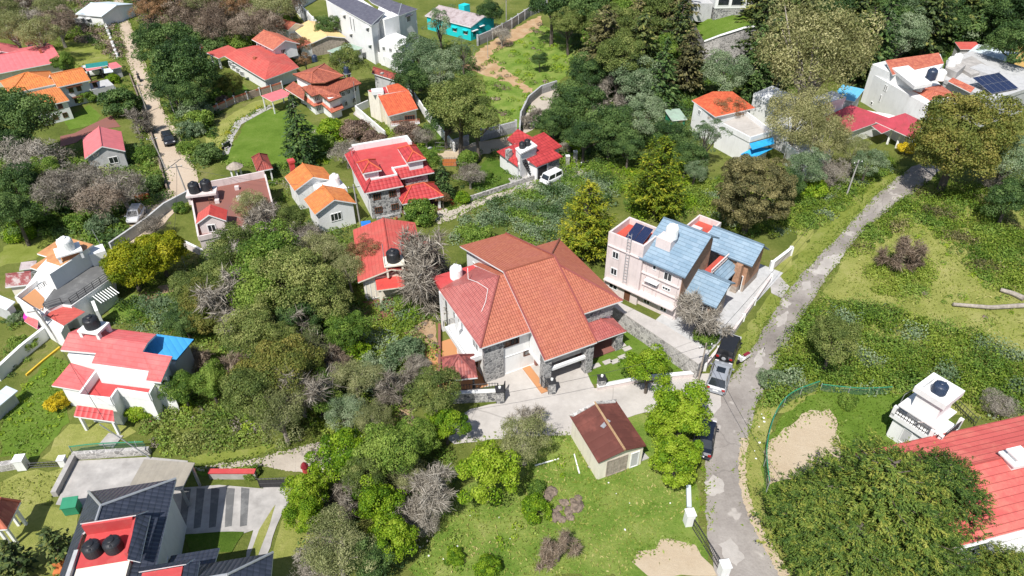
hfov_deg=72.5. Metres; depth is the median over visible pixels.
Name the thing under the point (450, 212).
lane
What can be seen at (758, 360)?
road patch
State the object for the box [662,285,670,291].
window
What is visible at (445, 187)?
pine tree
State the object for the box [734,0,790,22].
pine tree
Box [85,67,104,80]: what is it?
car shelter
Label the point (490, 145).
lane
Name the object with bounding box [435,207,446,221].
apron
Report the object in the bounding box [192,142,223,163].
shrub
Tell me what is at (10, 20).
leafy tree
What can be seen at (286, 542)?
garden lawn
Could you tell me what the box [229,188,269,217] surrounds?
leafy tree
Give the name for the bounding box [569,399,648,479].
tin roof shed
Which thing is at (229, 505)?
paving band
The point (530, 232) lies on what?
lantana growth
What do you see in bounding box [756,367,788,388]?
shrub
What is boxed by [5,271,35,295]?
rusty hut
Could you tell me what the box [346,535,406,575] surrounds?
leafy tree
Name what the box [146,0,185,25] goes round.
leafy tree
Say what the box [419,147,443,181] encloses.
leafy tree
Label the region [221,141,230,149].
motorbike
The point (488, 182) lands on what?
garden growth
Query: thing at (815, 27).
leafy tree
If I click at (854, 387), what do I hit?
net fence
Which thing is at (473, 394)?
stone wall
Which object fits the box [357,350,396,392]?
shrub
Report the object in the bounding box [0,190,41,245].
leafy tree
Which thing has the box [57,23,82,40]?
shrub
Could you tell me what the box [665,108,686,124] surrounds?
green shed
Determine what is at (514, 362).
garage door
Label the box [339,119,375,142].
shrub
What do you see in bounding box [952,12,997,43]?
shrub
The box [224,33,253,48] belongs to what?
shrub
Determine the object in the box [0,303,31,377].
edge shrubs
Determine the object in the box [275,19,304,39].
orange roof cottage
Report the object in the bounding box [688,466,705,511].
roadside weeds
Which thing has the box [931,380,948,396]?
water tank
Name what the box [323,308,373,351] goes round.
leafy tree
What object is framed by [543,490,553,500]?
rubble lump
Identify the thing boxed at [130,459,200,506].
sheet canopy
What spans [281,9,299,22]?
shrub
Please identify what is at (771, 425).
net fence
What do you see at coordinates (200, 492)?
paving band
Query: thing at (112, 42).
roadside wall
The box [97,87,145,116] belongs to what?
shrub
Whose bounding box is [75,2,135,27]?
sheet roof house
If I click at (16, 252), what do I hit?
field
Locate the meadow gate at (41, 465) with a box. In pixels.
[27,461,57,467]
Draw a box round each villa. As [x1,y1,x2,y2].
[0,67,115,122]
[344,135,443,219]
[422,232,626,395]
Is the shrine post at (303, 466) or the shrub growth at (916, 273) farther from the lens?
the shrub growth at (916, 273)
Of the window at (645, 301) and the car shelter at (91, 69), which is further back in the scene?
the car shelter at (91, 69)
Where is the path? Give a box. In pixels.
[222,105,271,154]
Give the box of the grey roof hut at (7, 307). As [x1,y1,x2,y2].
[0,295,17,321]
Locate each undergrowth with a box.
[0,0,127,59]
[0,141,174,250]
[122,240,209,341]
[125,0,295,46]
[146,350,324,455]
[178,225,372,365]
[266,162,370,240]
[293,437,459,575]
[307,294,442,437]
[540,13,745,165]
[746,0,987,88]
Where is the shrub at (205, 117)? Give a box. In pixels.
[183,109,213,129]
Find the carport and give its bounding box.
[261,89,293,113]
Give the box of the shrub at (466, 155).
[457,149,478,166]
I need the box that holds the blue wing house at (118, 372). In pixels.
[51,321,196,447]
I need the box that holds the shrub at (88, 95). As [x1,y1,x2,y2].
[76,91,96,103]
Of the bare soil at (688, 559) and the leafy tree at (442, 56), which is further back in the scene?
the leafy tree at (442, 56)
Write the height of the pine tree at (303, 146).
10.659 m
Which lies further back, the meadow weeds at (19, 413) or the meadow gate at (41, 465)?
the meadow weeds at (19, 413)
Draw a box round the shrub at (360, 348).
[341,341,376,364]
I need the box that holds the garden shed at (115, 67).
[108,62,122,77]
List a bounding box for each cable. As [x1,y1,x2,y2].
[38,309,103,418]
[179,166,352,186]
[407,346,702,406]
[706,346,798,505]
[710,162,858,340]
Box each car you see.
[124,203,145,223]
[161,130,175,146]
[693,418,718,460]
[706,359,733,394]
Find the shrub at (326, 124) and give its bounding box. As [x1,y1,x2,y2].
[316,117,342,138]
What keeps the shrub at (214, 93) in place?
on the ground at (184, 224)
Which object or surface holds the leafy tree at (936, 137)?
on the ground at (184, 224)
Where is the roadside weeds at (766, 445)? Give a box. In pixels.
[753,411,780,536]
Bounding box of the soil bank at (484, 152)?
[444,136,508,154]
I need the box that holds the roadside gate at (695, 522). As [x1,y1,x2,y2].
[692,519,720,567]
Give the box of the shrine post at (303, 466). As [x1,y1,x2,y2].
[300,462,308,473]
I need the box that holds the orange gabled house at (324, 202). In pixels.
[285,158,355,231]
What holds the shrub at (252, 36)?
on the ground at (184, 224)
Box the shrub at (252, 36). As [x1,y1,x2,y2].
[238,24,262,38]
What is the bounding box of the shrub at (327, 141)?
[309,133,336,153]
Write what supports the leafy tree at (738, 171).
on the ground at (184, 224)
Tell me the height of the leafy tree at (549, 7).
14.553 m
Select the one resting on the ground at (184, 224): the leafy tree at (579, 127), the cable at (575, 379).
the leafy tree at (579, 127)
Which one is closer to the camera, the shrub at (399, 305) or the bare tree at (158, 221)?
the shrub at (399, 305)
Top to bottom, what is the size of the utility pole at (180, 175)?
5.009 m
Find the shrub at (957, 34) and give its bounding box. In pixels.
[940,9,991,43]
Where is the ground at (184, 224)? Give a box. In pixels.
[0,0,1023,575]
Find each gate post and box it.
[10,453,29,470]
[56,455,66,467]
[683,508,696,526]
[717,558,732,575]
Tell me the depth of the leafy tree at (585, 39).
130.48 m
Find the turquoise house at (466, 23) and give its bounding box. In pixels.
[425,3,493,40]
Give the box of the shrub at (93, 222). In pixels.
[82,210,119,235]
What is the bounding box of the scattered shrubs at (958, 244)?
[863,217,1023,337]
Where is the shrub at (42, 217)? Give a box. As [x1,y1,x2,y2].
[27,198,58,228]
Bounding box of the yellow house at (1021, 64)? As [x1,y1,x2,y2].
[1011,31,1023,66]
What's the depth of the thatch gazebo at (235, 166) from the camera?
95.24 m
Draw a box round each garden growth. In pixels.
[130,45,221,168]
[280,120,426,169]
[430,149,521,202]
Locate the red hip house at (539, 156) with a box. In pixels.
[497,129,562,179]
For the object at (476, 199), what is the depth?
91.00 m
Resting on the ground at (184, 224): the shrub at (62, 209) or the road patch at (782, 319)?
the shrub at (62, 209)
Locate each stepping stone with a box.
[592,363,600,368]
[602,359,611,364]
[610,358,619,363]
[622,346,631,351]
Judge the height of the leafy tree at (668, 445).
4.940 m
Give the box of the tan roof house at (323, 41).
[295,20,345,55]
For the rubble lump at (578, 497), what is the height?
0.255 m
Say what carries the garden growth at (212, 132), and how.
on the ground at (184, 224)
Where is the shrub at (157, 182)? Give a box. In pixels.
[141,174,164,190]
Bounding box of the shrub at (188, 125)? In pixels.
[174,119,206,136]
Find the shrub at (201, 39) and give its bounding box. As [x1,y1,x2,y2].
[192,28,212,43]
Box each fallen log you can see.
[535,458,558,465]
[574,454,579,473]
[952,302,1023,308]
[1000,288,1023,300]
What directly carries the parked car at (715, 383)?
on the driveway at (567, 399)
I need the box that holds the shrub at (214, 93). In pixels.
[207,88,227,98]
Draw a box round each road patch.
[704,475,723,495]
[718,538,744,565]
[754,347,764,367]
[775,311,788,326]
[781,298,790,307]
[802,281,810,289]
[813,253,843,275]
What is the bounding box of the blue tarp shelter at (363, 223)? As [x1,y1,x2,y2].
[361,220,370,225]
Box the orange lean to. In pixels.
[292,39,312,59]
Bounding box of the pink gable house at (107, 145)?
[83,126,127,170]
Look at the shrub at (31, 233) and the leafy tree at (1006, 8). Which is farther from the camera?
the leafy tree at (1006, 8)
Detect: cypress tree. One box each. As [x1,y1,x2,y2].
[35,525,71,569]
[551,178,618,260]
[624,134,690,220]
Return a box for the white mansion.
[326,0,418,65]
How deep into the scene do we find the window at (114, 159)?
97.67 m
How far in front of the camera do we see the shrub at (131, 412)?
60.34 m
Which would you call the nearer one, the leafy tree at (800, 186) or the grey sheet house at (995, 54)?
the leafy tree at (800, 186)
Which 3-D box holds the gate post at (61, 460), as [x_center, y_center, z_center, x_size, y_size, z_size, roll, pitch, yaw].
[-36.616,14.126,56.942,0.580,0.900,0.580,-5,37,-6]
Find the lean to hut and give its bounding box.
[19,260,36,274]
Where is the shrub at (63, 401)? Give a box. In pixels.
[42,390,70,412]
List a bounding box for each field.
[0,232,65,266]
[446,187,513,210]
[789,181,1023,420]
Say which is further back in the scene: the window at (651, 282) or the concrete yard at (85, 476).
the window at (651, 282)
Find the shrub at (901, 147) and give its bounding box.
[896,142,916,153]
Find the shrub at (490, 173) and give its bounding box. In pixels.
[483,169,492,178]
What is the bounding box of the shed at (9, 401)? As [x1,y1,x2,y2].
[0,386,18,419]
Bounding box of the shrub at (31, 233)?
[3,221,37,243]
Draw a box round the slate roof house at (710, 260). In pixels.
[603,214,782,352]
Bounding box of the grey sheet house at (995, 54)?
[969,44,1015,61]
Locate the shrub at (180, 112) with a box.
[174,95,214,118]
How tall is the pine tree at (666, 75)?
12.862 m
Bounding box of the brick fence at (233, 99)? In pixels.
[206,81,283,112]
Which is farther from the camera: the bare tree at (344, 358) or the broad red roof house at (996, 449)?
the bare tree at (344, 358)
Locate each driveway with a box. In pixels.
[445,355,720,443]
[771,277,789,297]
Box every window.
[66,85,73,92]
[71,95,82,102]
[74,84,81,90]
[90,80,98,87]
[108,156,118,163]
[207,224,215,232]
[330,211,341,221]
[373,193,380,199]
[375,206,382,213]
[389,190,396,196]
[391,203,398,209]
[404,115,414,120]
[406,14,412,21]
[472,339,478,353]
[504,337,518,347]
[608,283,617,290]
[610,267,617,276]
[612,250,618,259]
[643,298,649,305]
[644,278,658,287]
[660,306,666,312]
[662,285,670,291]
[663,271,672,282]
[700,304,707,312]
[717,0,729,5]
[731,0,742,5]
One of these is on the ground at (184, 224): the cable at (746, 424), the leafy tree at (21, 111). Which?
the leafy tree at (21, 111)
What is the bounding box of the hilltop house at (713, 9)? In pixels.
[683,0,763,21]
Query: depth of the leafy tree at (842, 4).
127.92 m
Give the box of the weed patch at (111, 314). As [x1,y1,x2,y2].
[102,283,186,322]
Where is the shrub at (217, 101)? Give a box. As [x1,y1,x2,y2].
[215,95,228,103]
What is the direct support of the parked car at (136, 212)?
on the roadside
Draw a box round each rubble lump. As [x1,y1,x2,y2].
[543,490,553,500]
[546,486,557,495]
[548,509,560,522]
[555,505,562,510]
[558,515,566,522]
[559,499,569,506]
[564,506,573,514]
[566,513,574,520]
[571,500,583,512]
[574,494,581,500]
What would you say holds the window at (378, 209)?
in the stone villa at (390, 176)
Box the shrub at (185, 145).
[175,140,199,152]
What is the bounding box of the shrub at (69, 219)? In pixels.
[61,208,92,231]
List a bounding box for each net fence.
[68,441,143,451]
[763,381,819,491]
[819,383,892,393]
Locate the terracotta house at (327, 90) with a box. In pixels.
[285,63,360,118]
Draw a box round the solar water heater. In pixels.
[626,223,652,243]
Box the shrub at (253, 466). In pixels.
[242,462,259,480]
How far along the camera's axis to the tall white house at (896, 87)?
111.42 m
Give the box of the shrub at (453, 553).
[443,547,464,565]
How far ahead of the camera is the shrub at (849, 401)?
61.92 m
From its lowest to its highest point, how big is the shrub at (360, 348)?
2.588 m
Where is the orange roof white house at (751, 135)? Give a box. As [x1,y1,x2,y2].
[690,91,773,161]
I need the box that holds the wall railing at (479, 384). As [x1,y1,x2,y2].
[461,383,497,389]
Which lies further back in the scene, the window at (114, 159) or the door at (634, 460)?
the window at (114, 159)
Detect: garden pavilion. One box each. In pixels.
[0,497,27,543]
[251,153,272,180]
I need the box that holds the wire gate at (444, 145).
[435,142,452,150]
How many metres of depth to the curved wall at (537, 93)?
118.37 m
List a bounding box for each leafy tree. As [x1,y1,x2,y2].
[0,0,26,41]
[0,9,43,47]
[0,86,61,156]
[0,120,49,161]
[0,161,39,198]
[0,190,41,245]
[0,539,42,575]
[12,13,63,47]
[28,0,70,22]
[29,154,69,189]
[49,50,75,70]
[98,237,161,291]
[127,0,165,23]
[127,21,189,61]
[131,230,188,276]
[143,67,193,109]
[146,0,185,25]
[147,35,220,81]
[155,369,203,409]
[160,302,203,341]
[166,268,207,318]
[172,73,212,108]
[177,275,237,334]
[182,0,217,16]
[189,358,227,403]
[191,254,240,311]
[200,220,263,268]
[212,294,275,366]
[217,71,243,95]
[218,363,278,432]
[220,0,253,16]
[224,263,301,321]
[225,332,326,409]
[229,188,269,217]
[235,218,299,292]
[245,0,296,32]
[246,383,309,449]
[248,244,341,323]
[251,320,299,361]
[269,202,307,232]
[273,290,325,335]
[278,465,329,514]
[281,494,322,534]
[283,325,329,375]
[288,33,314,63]
[295,52,311,69]
[296,230,347,266]
[296,271,353,325]
[300,502,377,575]
[303,366,342,416]
[304,427,364,482]
[313,15,341,31]
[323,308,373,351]
[324,393,368,431]
[328,42,371,77]
[330,251,365,291]
[330,358,386,403]
[339,445,387,495]
[344,241,357,263]
[346,422,419,484]
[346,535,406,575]
[350,398,394,436]
[350,474,407,523]
[352,233,381,260]
[366,513,419,563]
[385,458,426,491]
[390,32,440,90]
[391,60,432,105]
[392,415,441,462]
[402,365,461,425]
[417,48,463,93]
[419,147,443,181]
[421,4,455,49]
[423,74,490,153]
[423,105,465,148]
[424,402,471,444]
[432,192,450,208]
[450,35,477,73]
[451,96,500,160]
[455,439,520,505]
[475,0,503,19]
[499,410,554,466]
[526,0,586,45]
[529,105,570,139]
[530,52,548,71]
[546,80,608,121]
[549,6,587,54]
[560,116,610,161]
[564,0,609,47]
[566,50,611,95]
[580,31,606,46]
[582,2,646,40]
[585,103,633,160]
[593,27,651,102]
[602,129,646,168]
[606,0,640,14]
[608,53,674,95]
[617,343,672,393]
[619,89,667,148]
[625,0,685,33]
[641,33,683,63]
[644,399,696,439]
[648,433,703,488]
[651,119,691,158]
[652,379,713,436]
[671,137,709,177]
[683,160,708,185]
[685,115,732,159]
[700,47,754,90]
[707,97,747,118]
[711,153,798,233]
[752,12,815,86]
[753,0,885,117]
[764,84,834,163]
[774,166,806,194]
[784,146,830,182]
[796,109,855,162]
[806,0,860,29]
[807,314,862,372]
[837,133,873,171]
[851,148,890,183]
[858,0,915,31]
[878,6,935,58]
[902,0,925,18]
[903,0,972,54]
[904,90,1023,191]
[964,0,1020,20]
[975,43,992,50]
[978,135,1023,184]
[980,173,1023,227]
[983,19,1023,63]
[986,0,1023,25]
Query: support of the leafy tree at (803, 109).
on the ground at (184, 224)
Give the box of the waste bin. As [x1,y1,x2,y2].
[59,496,81,515]
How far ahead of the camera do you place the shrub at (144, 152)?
99.49 m
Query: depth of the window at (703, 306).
70.64 m
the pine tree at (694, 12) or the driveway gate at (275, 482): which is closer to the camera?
the driveway gate at (275, 482)
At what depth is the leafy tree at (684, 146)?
93.00 m
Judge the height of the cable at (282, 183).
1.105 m
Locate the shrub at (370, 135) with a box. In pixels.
[358,129,387,142]
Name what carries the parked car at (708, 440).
on the road at (729, 516)
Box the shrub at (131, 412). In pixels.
[123,406,152,422]
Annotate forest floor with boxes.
[702,38,946,92]
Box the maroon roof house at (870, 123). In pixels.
[826,105,919,147]
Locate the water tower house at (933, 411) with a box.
[886,372,964,442]
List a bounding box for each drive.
[60,116,119,146]
[173,485,262,533]
[246,487,289,556]
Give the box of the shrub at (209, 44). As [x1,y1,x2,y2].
[202,36,226,52]
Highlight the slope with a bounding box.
[474,26,572,128]
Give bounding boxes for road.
[114,0,197,242]
[705,163,939,575]
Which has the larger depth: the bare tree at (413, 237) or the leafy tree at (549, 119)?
the leafy tree at (549, 119)
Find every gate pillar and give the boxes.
[495,385,504,403]
[547,377,556,394]
[597,374,606,385]
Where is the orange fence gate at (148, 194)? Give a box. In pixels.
[133,192,149,201]
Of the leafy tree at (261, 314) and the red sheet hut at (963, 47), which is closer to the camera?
the leafy tree at (261, 314)
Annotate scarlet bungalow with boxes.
[207,29,299,86]
[353,217,427,320]
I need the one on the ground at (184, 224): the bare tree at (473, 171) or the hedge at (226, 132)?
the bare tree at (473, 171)
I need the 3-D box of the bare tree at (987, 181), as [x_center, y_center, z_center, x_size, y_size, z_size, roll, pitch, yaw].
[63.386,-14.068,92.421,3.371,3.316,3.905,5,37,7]
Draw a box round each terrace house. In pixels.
[186,171,275,259]
[750,86,845,178]
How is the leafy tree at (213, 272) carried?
on the ground at (184, 224)
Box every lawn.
[0,356,70,459]
[0,505,78,575]
[57,33,112,69]
[64,105,101,129]
[185,531,243,551]
[210,81,249,103]
[220,110,339,165]
[249,506,274,556]
[272,504,310,575]
[414,124,444,151]
[467,156,511,190]
[589,331,682,383]
[695,15,757,39]
[761,390,951,494]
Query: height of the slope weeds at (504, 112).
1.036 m
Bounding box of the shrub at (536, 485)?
[526,479,546,496]
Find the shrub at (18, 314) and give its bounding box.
[6,310,23,324]
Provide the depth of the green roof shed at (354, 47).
133.26 m
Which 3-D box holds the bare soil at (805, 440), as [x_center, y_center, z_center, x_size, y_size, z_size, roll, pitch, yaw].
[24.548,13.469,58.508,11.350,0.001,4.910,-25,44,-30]
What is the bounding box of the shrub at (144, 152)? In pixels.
[130,145,158,163]
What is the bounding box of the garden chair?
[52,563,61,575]
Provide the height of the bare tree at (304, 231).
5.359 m
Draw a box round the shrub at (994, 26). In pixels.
[982,16,1022,35]
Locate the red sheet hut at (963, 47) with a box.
[952,42,977,55]
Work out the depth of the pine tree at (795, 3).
126.43 m
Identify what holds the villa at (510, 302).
on the ground at (184, 224)
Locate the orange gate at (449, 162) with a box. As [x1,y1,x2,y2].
[441,157,456,165]
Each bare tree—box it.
[0,134,77,185]
[2,0,35,15]
[15,1,60,39]
[28,167,88,215]
[31,4,78,47]
[52,153,104,200]
[69,177,126,224]
[90,163,148,209]
[122,107,156,134]
[135,213,172,233]
[160,0,200,24]
[185,7,229,39]
[188,259,286,354]
[190,343,212,374]
[200,0,236,25]
[218,350,248,378]
[223,9,259,46]
[236,196,318,272]
[237,3,269,17]
[239,198,286,230]
[242,8,286,35]
[262,360,346,417]
[273,0,308,21]
[276,305,357,362]
[284,221,335,248]
[286,528,338,575]
[321,342,353,371]
[323,467,387,530]
[327,138,357,168]
[372,363,431,412]
[387,224,459,273]
[388,225,450,321]
[391,460,462,528]
[398,353,431,372]
[406,505,441,537]
[413,127,437,146]
[450,161,487,188]
[491,25,510,46]
[507,402,549,429]
[518,108,545,129]
[533,528,582,575]
[559,139,572,152]
[586,58,629,111]
[672,288,736,338]
[821,156,851,188]
[873,233,930,276]
[976,172,1003,188]
[979,387,1022,418]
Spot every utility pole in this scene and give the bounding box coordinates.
[27,308,58,341]
[99,424,150,458]
[137,83,146,109]
[146,136,166,169]
[171,164,185,190]
[348,184,360,223]
[697,343,712,382]
[845,160,862,196]
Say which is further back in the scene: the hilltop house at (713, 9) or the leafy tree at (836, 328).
the hilltop house at (713, 9)
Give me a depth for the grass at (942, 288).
76.02 m
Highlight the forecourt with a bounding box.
[509,164,581,188]
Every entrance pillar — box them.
[565,154,569,164]
[573,150,577,162]
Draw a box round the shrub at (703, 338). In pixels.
[692,326,720,349]
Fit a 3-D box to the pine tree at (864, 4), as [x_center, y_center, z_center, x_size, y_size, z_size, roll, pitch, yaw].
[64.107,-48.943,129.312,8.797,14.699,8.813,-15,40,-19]
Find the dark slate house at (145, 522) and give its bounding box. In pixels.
[59,477,273,575]
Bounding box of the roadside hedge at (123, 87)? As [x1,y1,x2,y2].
[111,27,152,161]
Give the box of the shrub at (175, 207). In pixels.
[171,201,188,213]
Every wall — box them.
[0,326,49,380]
[0,460,15,471]
[50,455,76,496]
[71,18,85,26]
[71,446,151,459]
[105,23,118,58]
[108,190,187,248]
[129,73,167,188]
[183,241,203,254]
[207,469,257,478]
[295,0,318,22]
[378,52,400,72]
[408,89,454,151]
[438,323,440,370]
[452,135,468,149]
[452,389,495,403]
[470,175,533,199]
[476,1,546,45]
[480,119,516,140]
[519,80,556,129]
[597,371,693,389]
[611,303,708,378]
[686,485,691,507]
[689,24,757,65]
[703,273,772,370]
[769,246,793,269]
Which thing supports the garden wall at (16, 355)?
on the ground at (184, 224)
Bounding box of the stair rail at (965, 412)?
[953,399,978,425]
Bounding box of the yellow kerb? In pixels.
[25,347,60,375]
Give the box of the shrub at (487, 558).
[474,552,502,575]
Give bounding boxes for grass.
[0,468,62,505]
[0,471,57,503]
[42,423,135,460]
[54,0,590,224]
[195,169,928,572]
[766,392,903,449]
[834,212,1023,349]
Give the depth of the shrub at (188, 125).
106.11 m
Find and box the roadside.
[119,192,165,229]
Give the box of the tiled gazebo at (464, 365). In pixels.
[441,353,477,397]
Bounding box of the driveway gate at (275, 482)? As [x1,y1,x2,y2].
[257,477,291,487]
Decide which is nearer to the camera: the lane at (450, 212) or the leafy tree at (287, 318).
the leafy tree at (287, 318)
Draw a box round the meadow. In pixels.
[408,413,707,575]
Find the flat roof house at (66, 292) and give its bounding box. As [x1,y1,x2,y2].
[15,239,118,345]
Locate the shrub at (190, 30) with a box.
[178,24,197,37]
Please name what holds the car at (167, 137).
on the dirt road at (173, 157)
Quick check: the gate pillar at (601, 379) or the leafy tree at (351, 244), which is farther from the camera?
the leafy tree at (351, 244)
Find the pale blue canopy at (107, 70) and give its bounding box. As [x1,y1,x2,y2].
[104,68,112,75]
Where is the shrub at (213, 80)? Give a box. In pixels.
[205,71,226,86]
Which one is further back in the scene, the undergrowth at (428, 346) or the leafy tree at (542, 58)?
the leafy tree at (542, 58)
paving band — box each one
[180,489,190,523]
[194,488,204,527]
[209,488,218,527]
[225,488,234,526]
[240,487,248,526]
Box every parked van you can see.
[81,65,104,76]
[539,167,562,185]
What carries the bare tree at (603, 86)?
on the ground at (184, 224)
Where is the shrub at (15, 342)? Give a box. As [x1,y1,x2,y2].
[6,333,38,351]
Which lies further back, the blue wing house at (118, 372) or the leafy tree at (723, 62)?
the leafy tree at (723, 62)
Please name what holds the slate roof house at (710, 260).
on the ground at (184, 224)
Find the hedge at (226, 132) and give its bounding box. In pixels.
[219,105,265,149]
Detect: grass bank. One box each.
[186,444,277,463]
[196,466,247,475]
[774,219,823,277]
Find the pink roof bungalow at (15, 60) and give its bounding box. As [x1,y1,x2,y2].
[0,42,62,86]
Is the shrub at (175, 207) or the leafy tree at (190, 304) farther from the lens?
the shrub at (175, 207)
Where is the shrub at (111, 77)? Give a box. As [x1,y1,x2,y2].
[104,73,119,82]
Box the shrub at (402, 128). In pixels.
[392,121,420,143]
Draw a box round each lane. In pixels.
[194,442,350,473]
[434,168,589,223]
[438,138,508,158]
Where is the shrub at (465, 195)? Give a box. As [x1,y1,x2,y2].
[453,190,470,203]
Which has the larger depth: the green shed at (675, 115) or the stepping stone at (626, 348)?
the green shed at (675, 115)
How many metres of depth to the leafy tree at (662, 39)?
116.89 m
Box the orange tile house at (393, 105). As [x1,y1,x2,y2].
[353,83,419,134]
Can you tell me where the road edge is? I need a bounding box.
[738,438,789,575]
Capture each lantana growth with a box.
[110,291,194,340]
[446,170,623,245]
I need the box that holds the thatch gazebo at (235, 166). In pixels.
[226,162,242,176]
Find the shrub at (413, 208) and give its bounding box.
[403,198,438,226]
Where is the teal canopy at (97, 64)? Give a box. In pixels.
[85,61,109,76]
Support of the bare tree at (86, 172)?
on the ground at (184, 224)
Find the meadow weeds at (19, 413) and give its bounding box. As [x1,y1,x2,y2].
[0,367,65,457]
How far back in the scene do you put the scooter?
66.53 m
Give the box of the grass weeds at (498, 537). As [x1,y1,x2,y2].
[446,455,565,571]
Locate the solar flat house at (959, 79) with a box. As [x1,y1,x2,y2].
[938,51,1023,126]
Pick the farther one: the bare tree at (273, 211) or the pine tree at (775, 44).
the pine tree at (775, 44)
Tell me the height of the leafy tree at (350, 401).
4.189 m
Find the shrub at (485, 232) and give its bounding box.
[462,224,494,243]
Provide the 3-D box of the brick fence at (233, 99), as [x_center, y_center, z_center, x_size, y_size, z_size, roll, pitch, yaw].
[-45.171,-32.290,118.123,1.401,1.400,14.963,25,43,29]
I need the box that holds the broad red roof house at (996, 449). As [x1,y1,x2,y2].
[855,415,1023,564]
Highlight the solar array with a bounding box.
[973,73,1017,93]
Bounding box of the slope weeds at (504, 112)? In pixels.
[475,22,573,128]
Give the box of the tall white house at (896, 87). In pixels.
[860,53,952,128]
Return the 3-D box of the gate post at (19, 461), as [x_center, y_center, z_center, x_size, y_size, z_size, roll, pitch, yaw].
[-39.801,14.161,56.646,0.812,1.200,0.812,-5,37,-6]
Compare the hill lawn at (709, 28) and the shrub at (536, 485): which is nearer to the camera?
the shrub at (536, 485)
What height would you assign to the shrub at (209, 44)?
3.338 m
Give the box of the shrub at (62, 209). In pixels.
[46,189,82,215]
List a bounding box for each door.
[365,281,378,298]
[504,349,533,374]
[538,164,546,178]
[605,454,627,476]
[624,290,629,300]
[629,451,639,468]
[729,276,743,290]
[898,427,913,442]
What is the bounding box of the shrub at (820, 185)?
[799,179,828,199]
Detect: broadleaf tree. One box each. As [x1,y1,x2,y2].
[751,462,867,566]
[779,498,910,575]
[786,425,964,575]
[876,497,983,575]
[890,442,1001,561]
[927,559,985,575]
[965,539,1023,575]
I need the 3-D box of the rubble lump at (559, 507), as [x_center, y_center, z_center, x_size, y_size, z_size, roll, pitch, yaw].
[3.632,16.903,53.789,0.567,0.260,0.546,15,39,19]
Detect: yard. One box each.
[56,457,187,507]
[205,97,288,147]
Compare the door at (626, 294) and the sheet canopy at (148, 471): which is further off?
the door at (626, 294)
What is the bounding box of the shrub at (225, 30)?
[212,27,233,42]
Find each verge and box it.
[732,166,907,371]
[745,383,823,575]
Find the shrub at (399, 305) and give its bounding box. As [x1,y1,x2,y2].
[393,290,423,313]
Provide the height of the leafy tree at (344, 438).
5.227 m
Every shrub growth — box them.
[137,350,269,458]
[311,295,440,439]
[552,150,707,221]
[689,156,899,236]
[756,290,1023,423]
[845,177,1023,292]
[862,249,940,304]
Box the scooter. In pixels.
[736,351,750,363]
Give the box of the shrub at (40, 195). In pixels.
[28,188,51,202]
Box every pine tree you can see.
[278,93,326,167]
[434,161,454,201]
[577,4,626,83]
[618,0,655,54]
[620,12,662,94]
[642,37,682,122]
[648,0,688,48]
[651,0,701,33]
[657,0,702,81]
[666,31,708,95]
[730,0,781,62]
[732,25,772,103]
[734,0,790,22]
[753,15,793,87]
[767,0,824,41]
[838,0,876,46]
[842,3,887,84]
[847,0,904,86]
[899,0,959,55]
[940,0,983,41]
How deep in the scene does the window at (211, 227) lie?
79.47 m
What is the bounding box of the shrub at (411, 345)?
[383,335,425,369]
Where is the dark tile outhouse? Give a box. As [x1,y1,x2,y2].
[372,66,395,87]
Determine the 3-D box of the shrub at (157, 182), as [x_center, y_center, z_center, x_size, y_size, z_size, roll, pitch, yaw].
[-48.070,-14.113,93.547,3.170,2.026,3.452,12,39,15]
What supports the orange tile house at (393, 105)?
on the ground at (184, 224)
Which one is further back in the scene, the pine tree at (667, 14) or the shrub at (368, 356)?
the pine tree at (667, 14)
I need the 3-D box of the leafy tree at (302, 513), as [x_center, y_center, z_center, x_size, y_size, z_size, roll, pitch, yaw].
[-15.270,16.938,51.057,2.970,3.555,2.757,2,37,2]
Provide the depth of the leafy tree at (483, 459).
51.34 m
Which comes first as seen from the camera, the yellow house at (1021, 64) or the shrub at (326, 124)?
the shrub at (326, 124)
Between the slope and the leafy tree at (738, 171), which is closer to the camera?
the leafy tree at (738, 171)
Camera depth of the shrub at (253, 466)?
55.95 m
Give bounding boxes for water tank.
[56,236,74,252]
[81,538,103,559]
[82,314,100,330]
[102,534,123,555]
[187,181,200,194]
[199,178,212,191]
[311,54,317,61]
[329,173,339,185]
[343,65,349,73]
[386,248,400,263]
[450,263,462,280]
[519,141,524,148]
[524,138,529,146]
[665,223,678,240]
[925,67,937,80]
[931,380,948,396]
[935,69,946,81]
[946,56,957,66]
[954,53,962,63]
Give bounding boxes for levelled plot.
[518,90,557,132]
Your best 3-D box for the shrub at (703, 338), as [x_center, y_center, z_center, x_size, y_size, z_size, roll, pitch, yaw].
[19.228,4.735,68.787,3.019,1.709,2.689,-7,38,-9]
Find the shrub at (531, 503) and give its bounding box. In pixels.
[520,492,552,525]
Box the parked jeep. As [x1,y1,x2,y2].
[715,333,741,363]
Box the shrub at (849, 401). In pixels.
[838,391,859,410]
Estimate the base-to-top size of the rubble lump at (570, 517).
0.320 m
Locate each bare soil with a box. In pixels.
[139,285,173,299]
[393,394,414,435]
[405,319,436,366]
[464,16,541,92]
[632,538,716,575]
[764,409,840,484]
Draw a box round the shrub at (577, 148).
[560,141,581,156]
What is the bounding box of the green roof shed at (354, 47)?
[328,43,362,63]

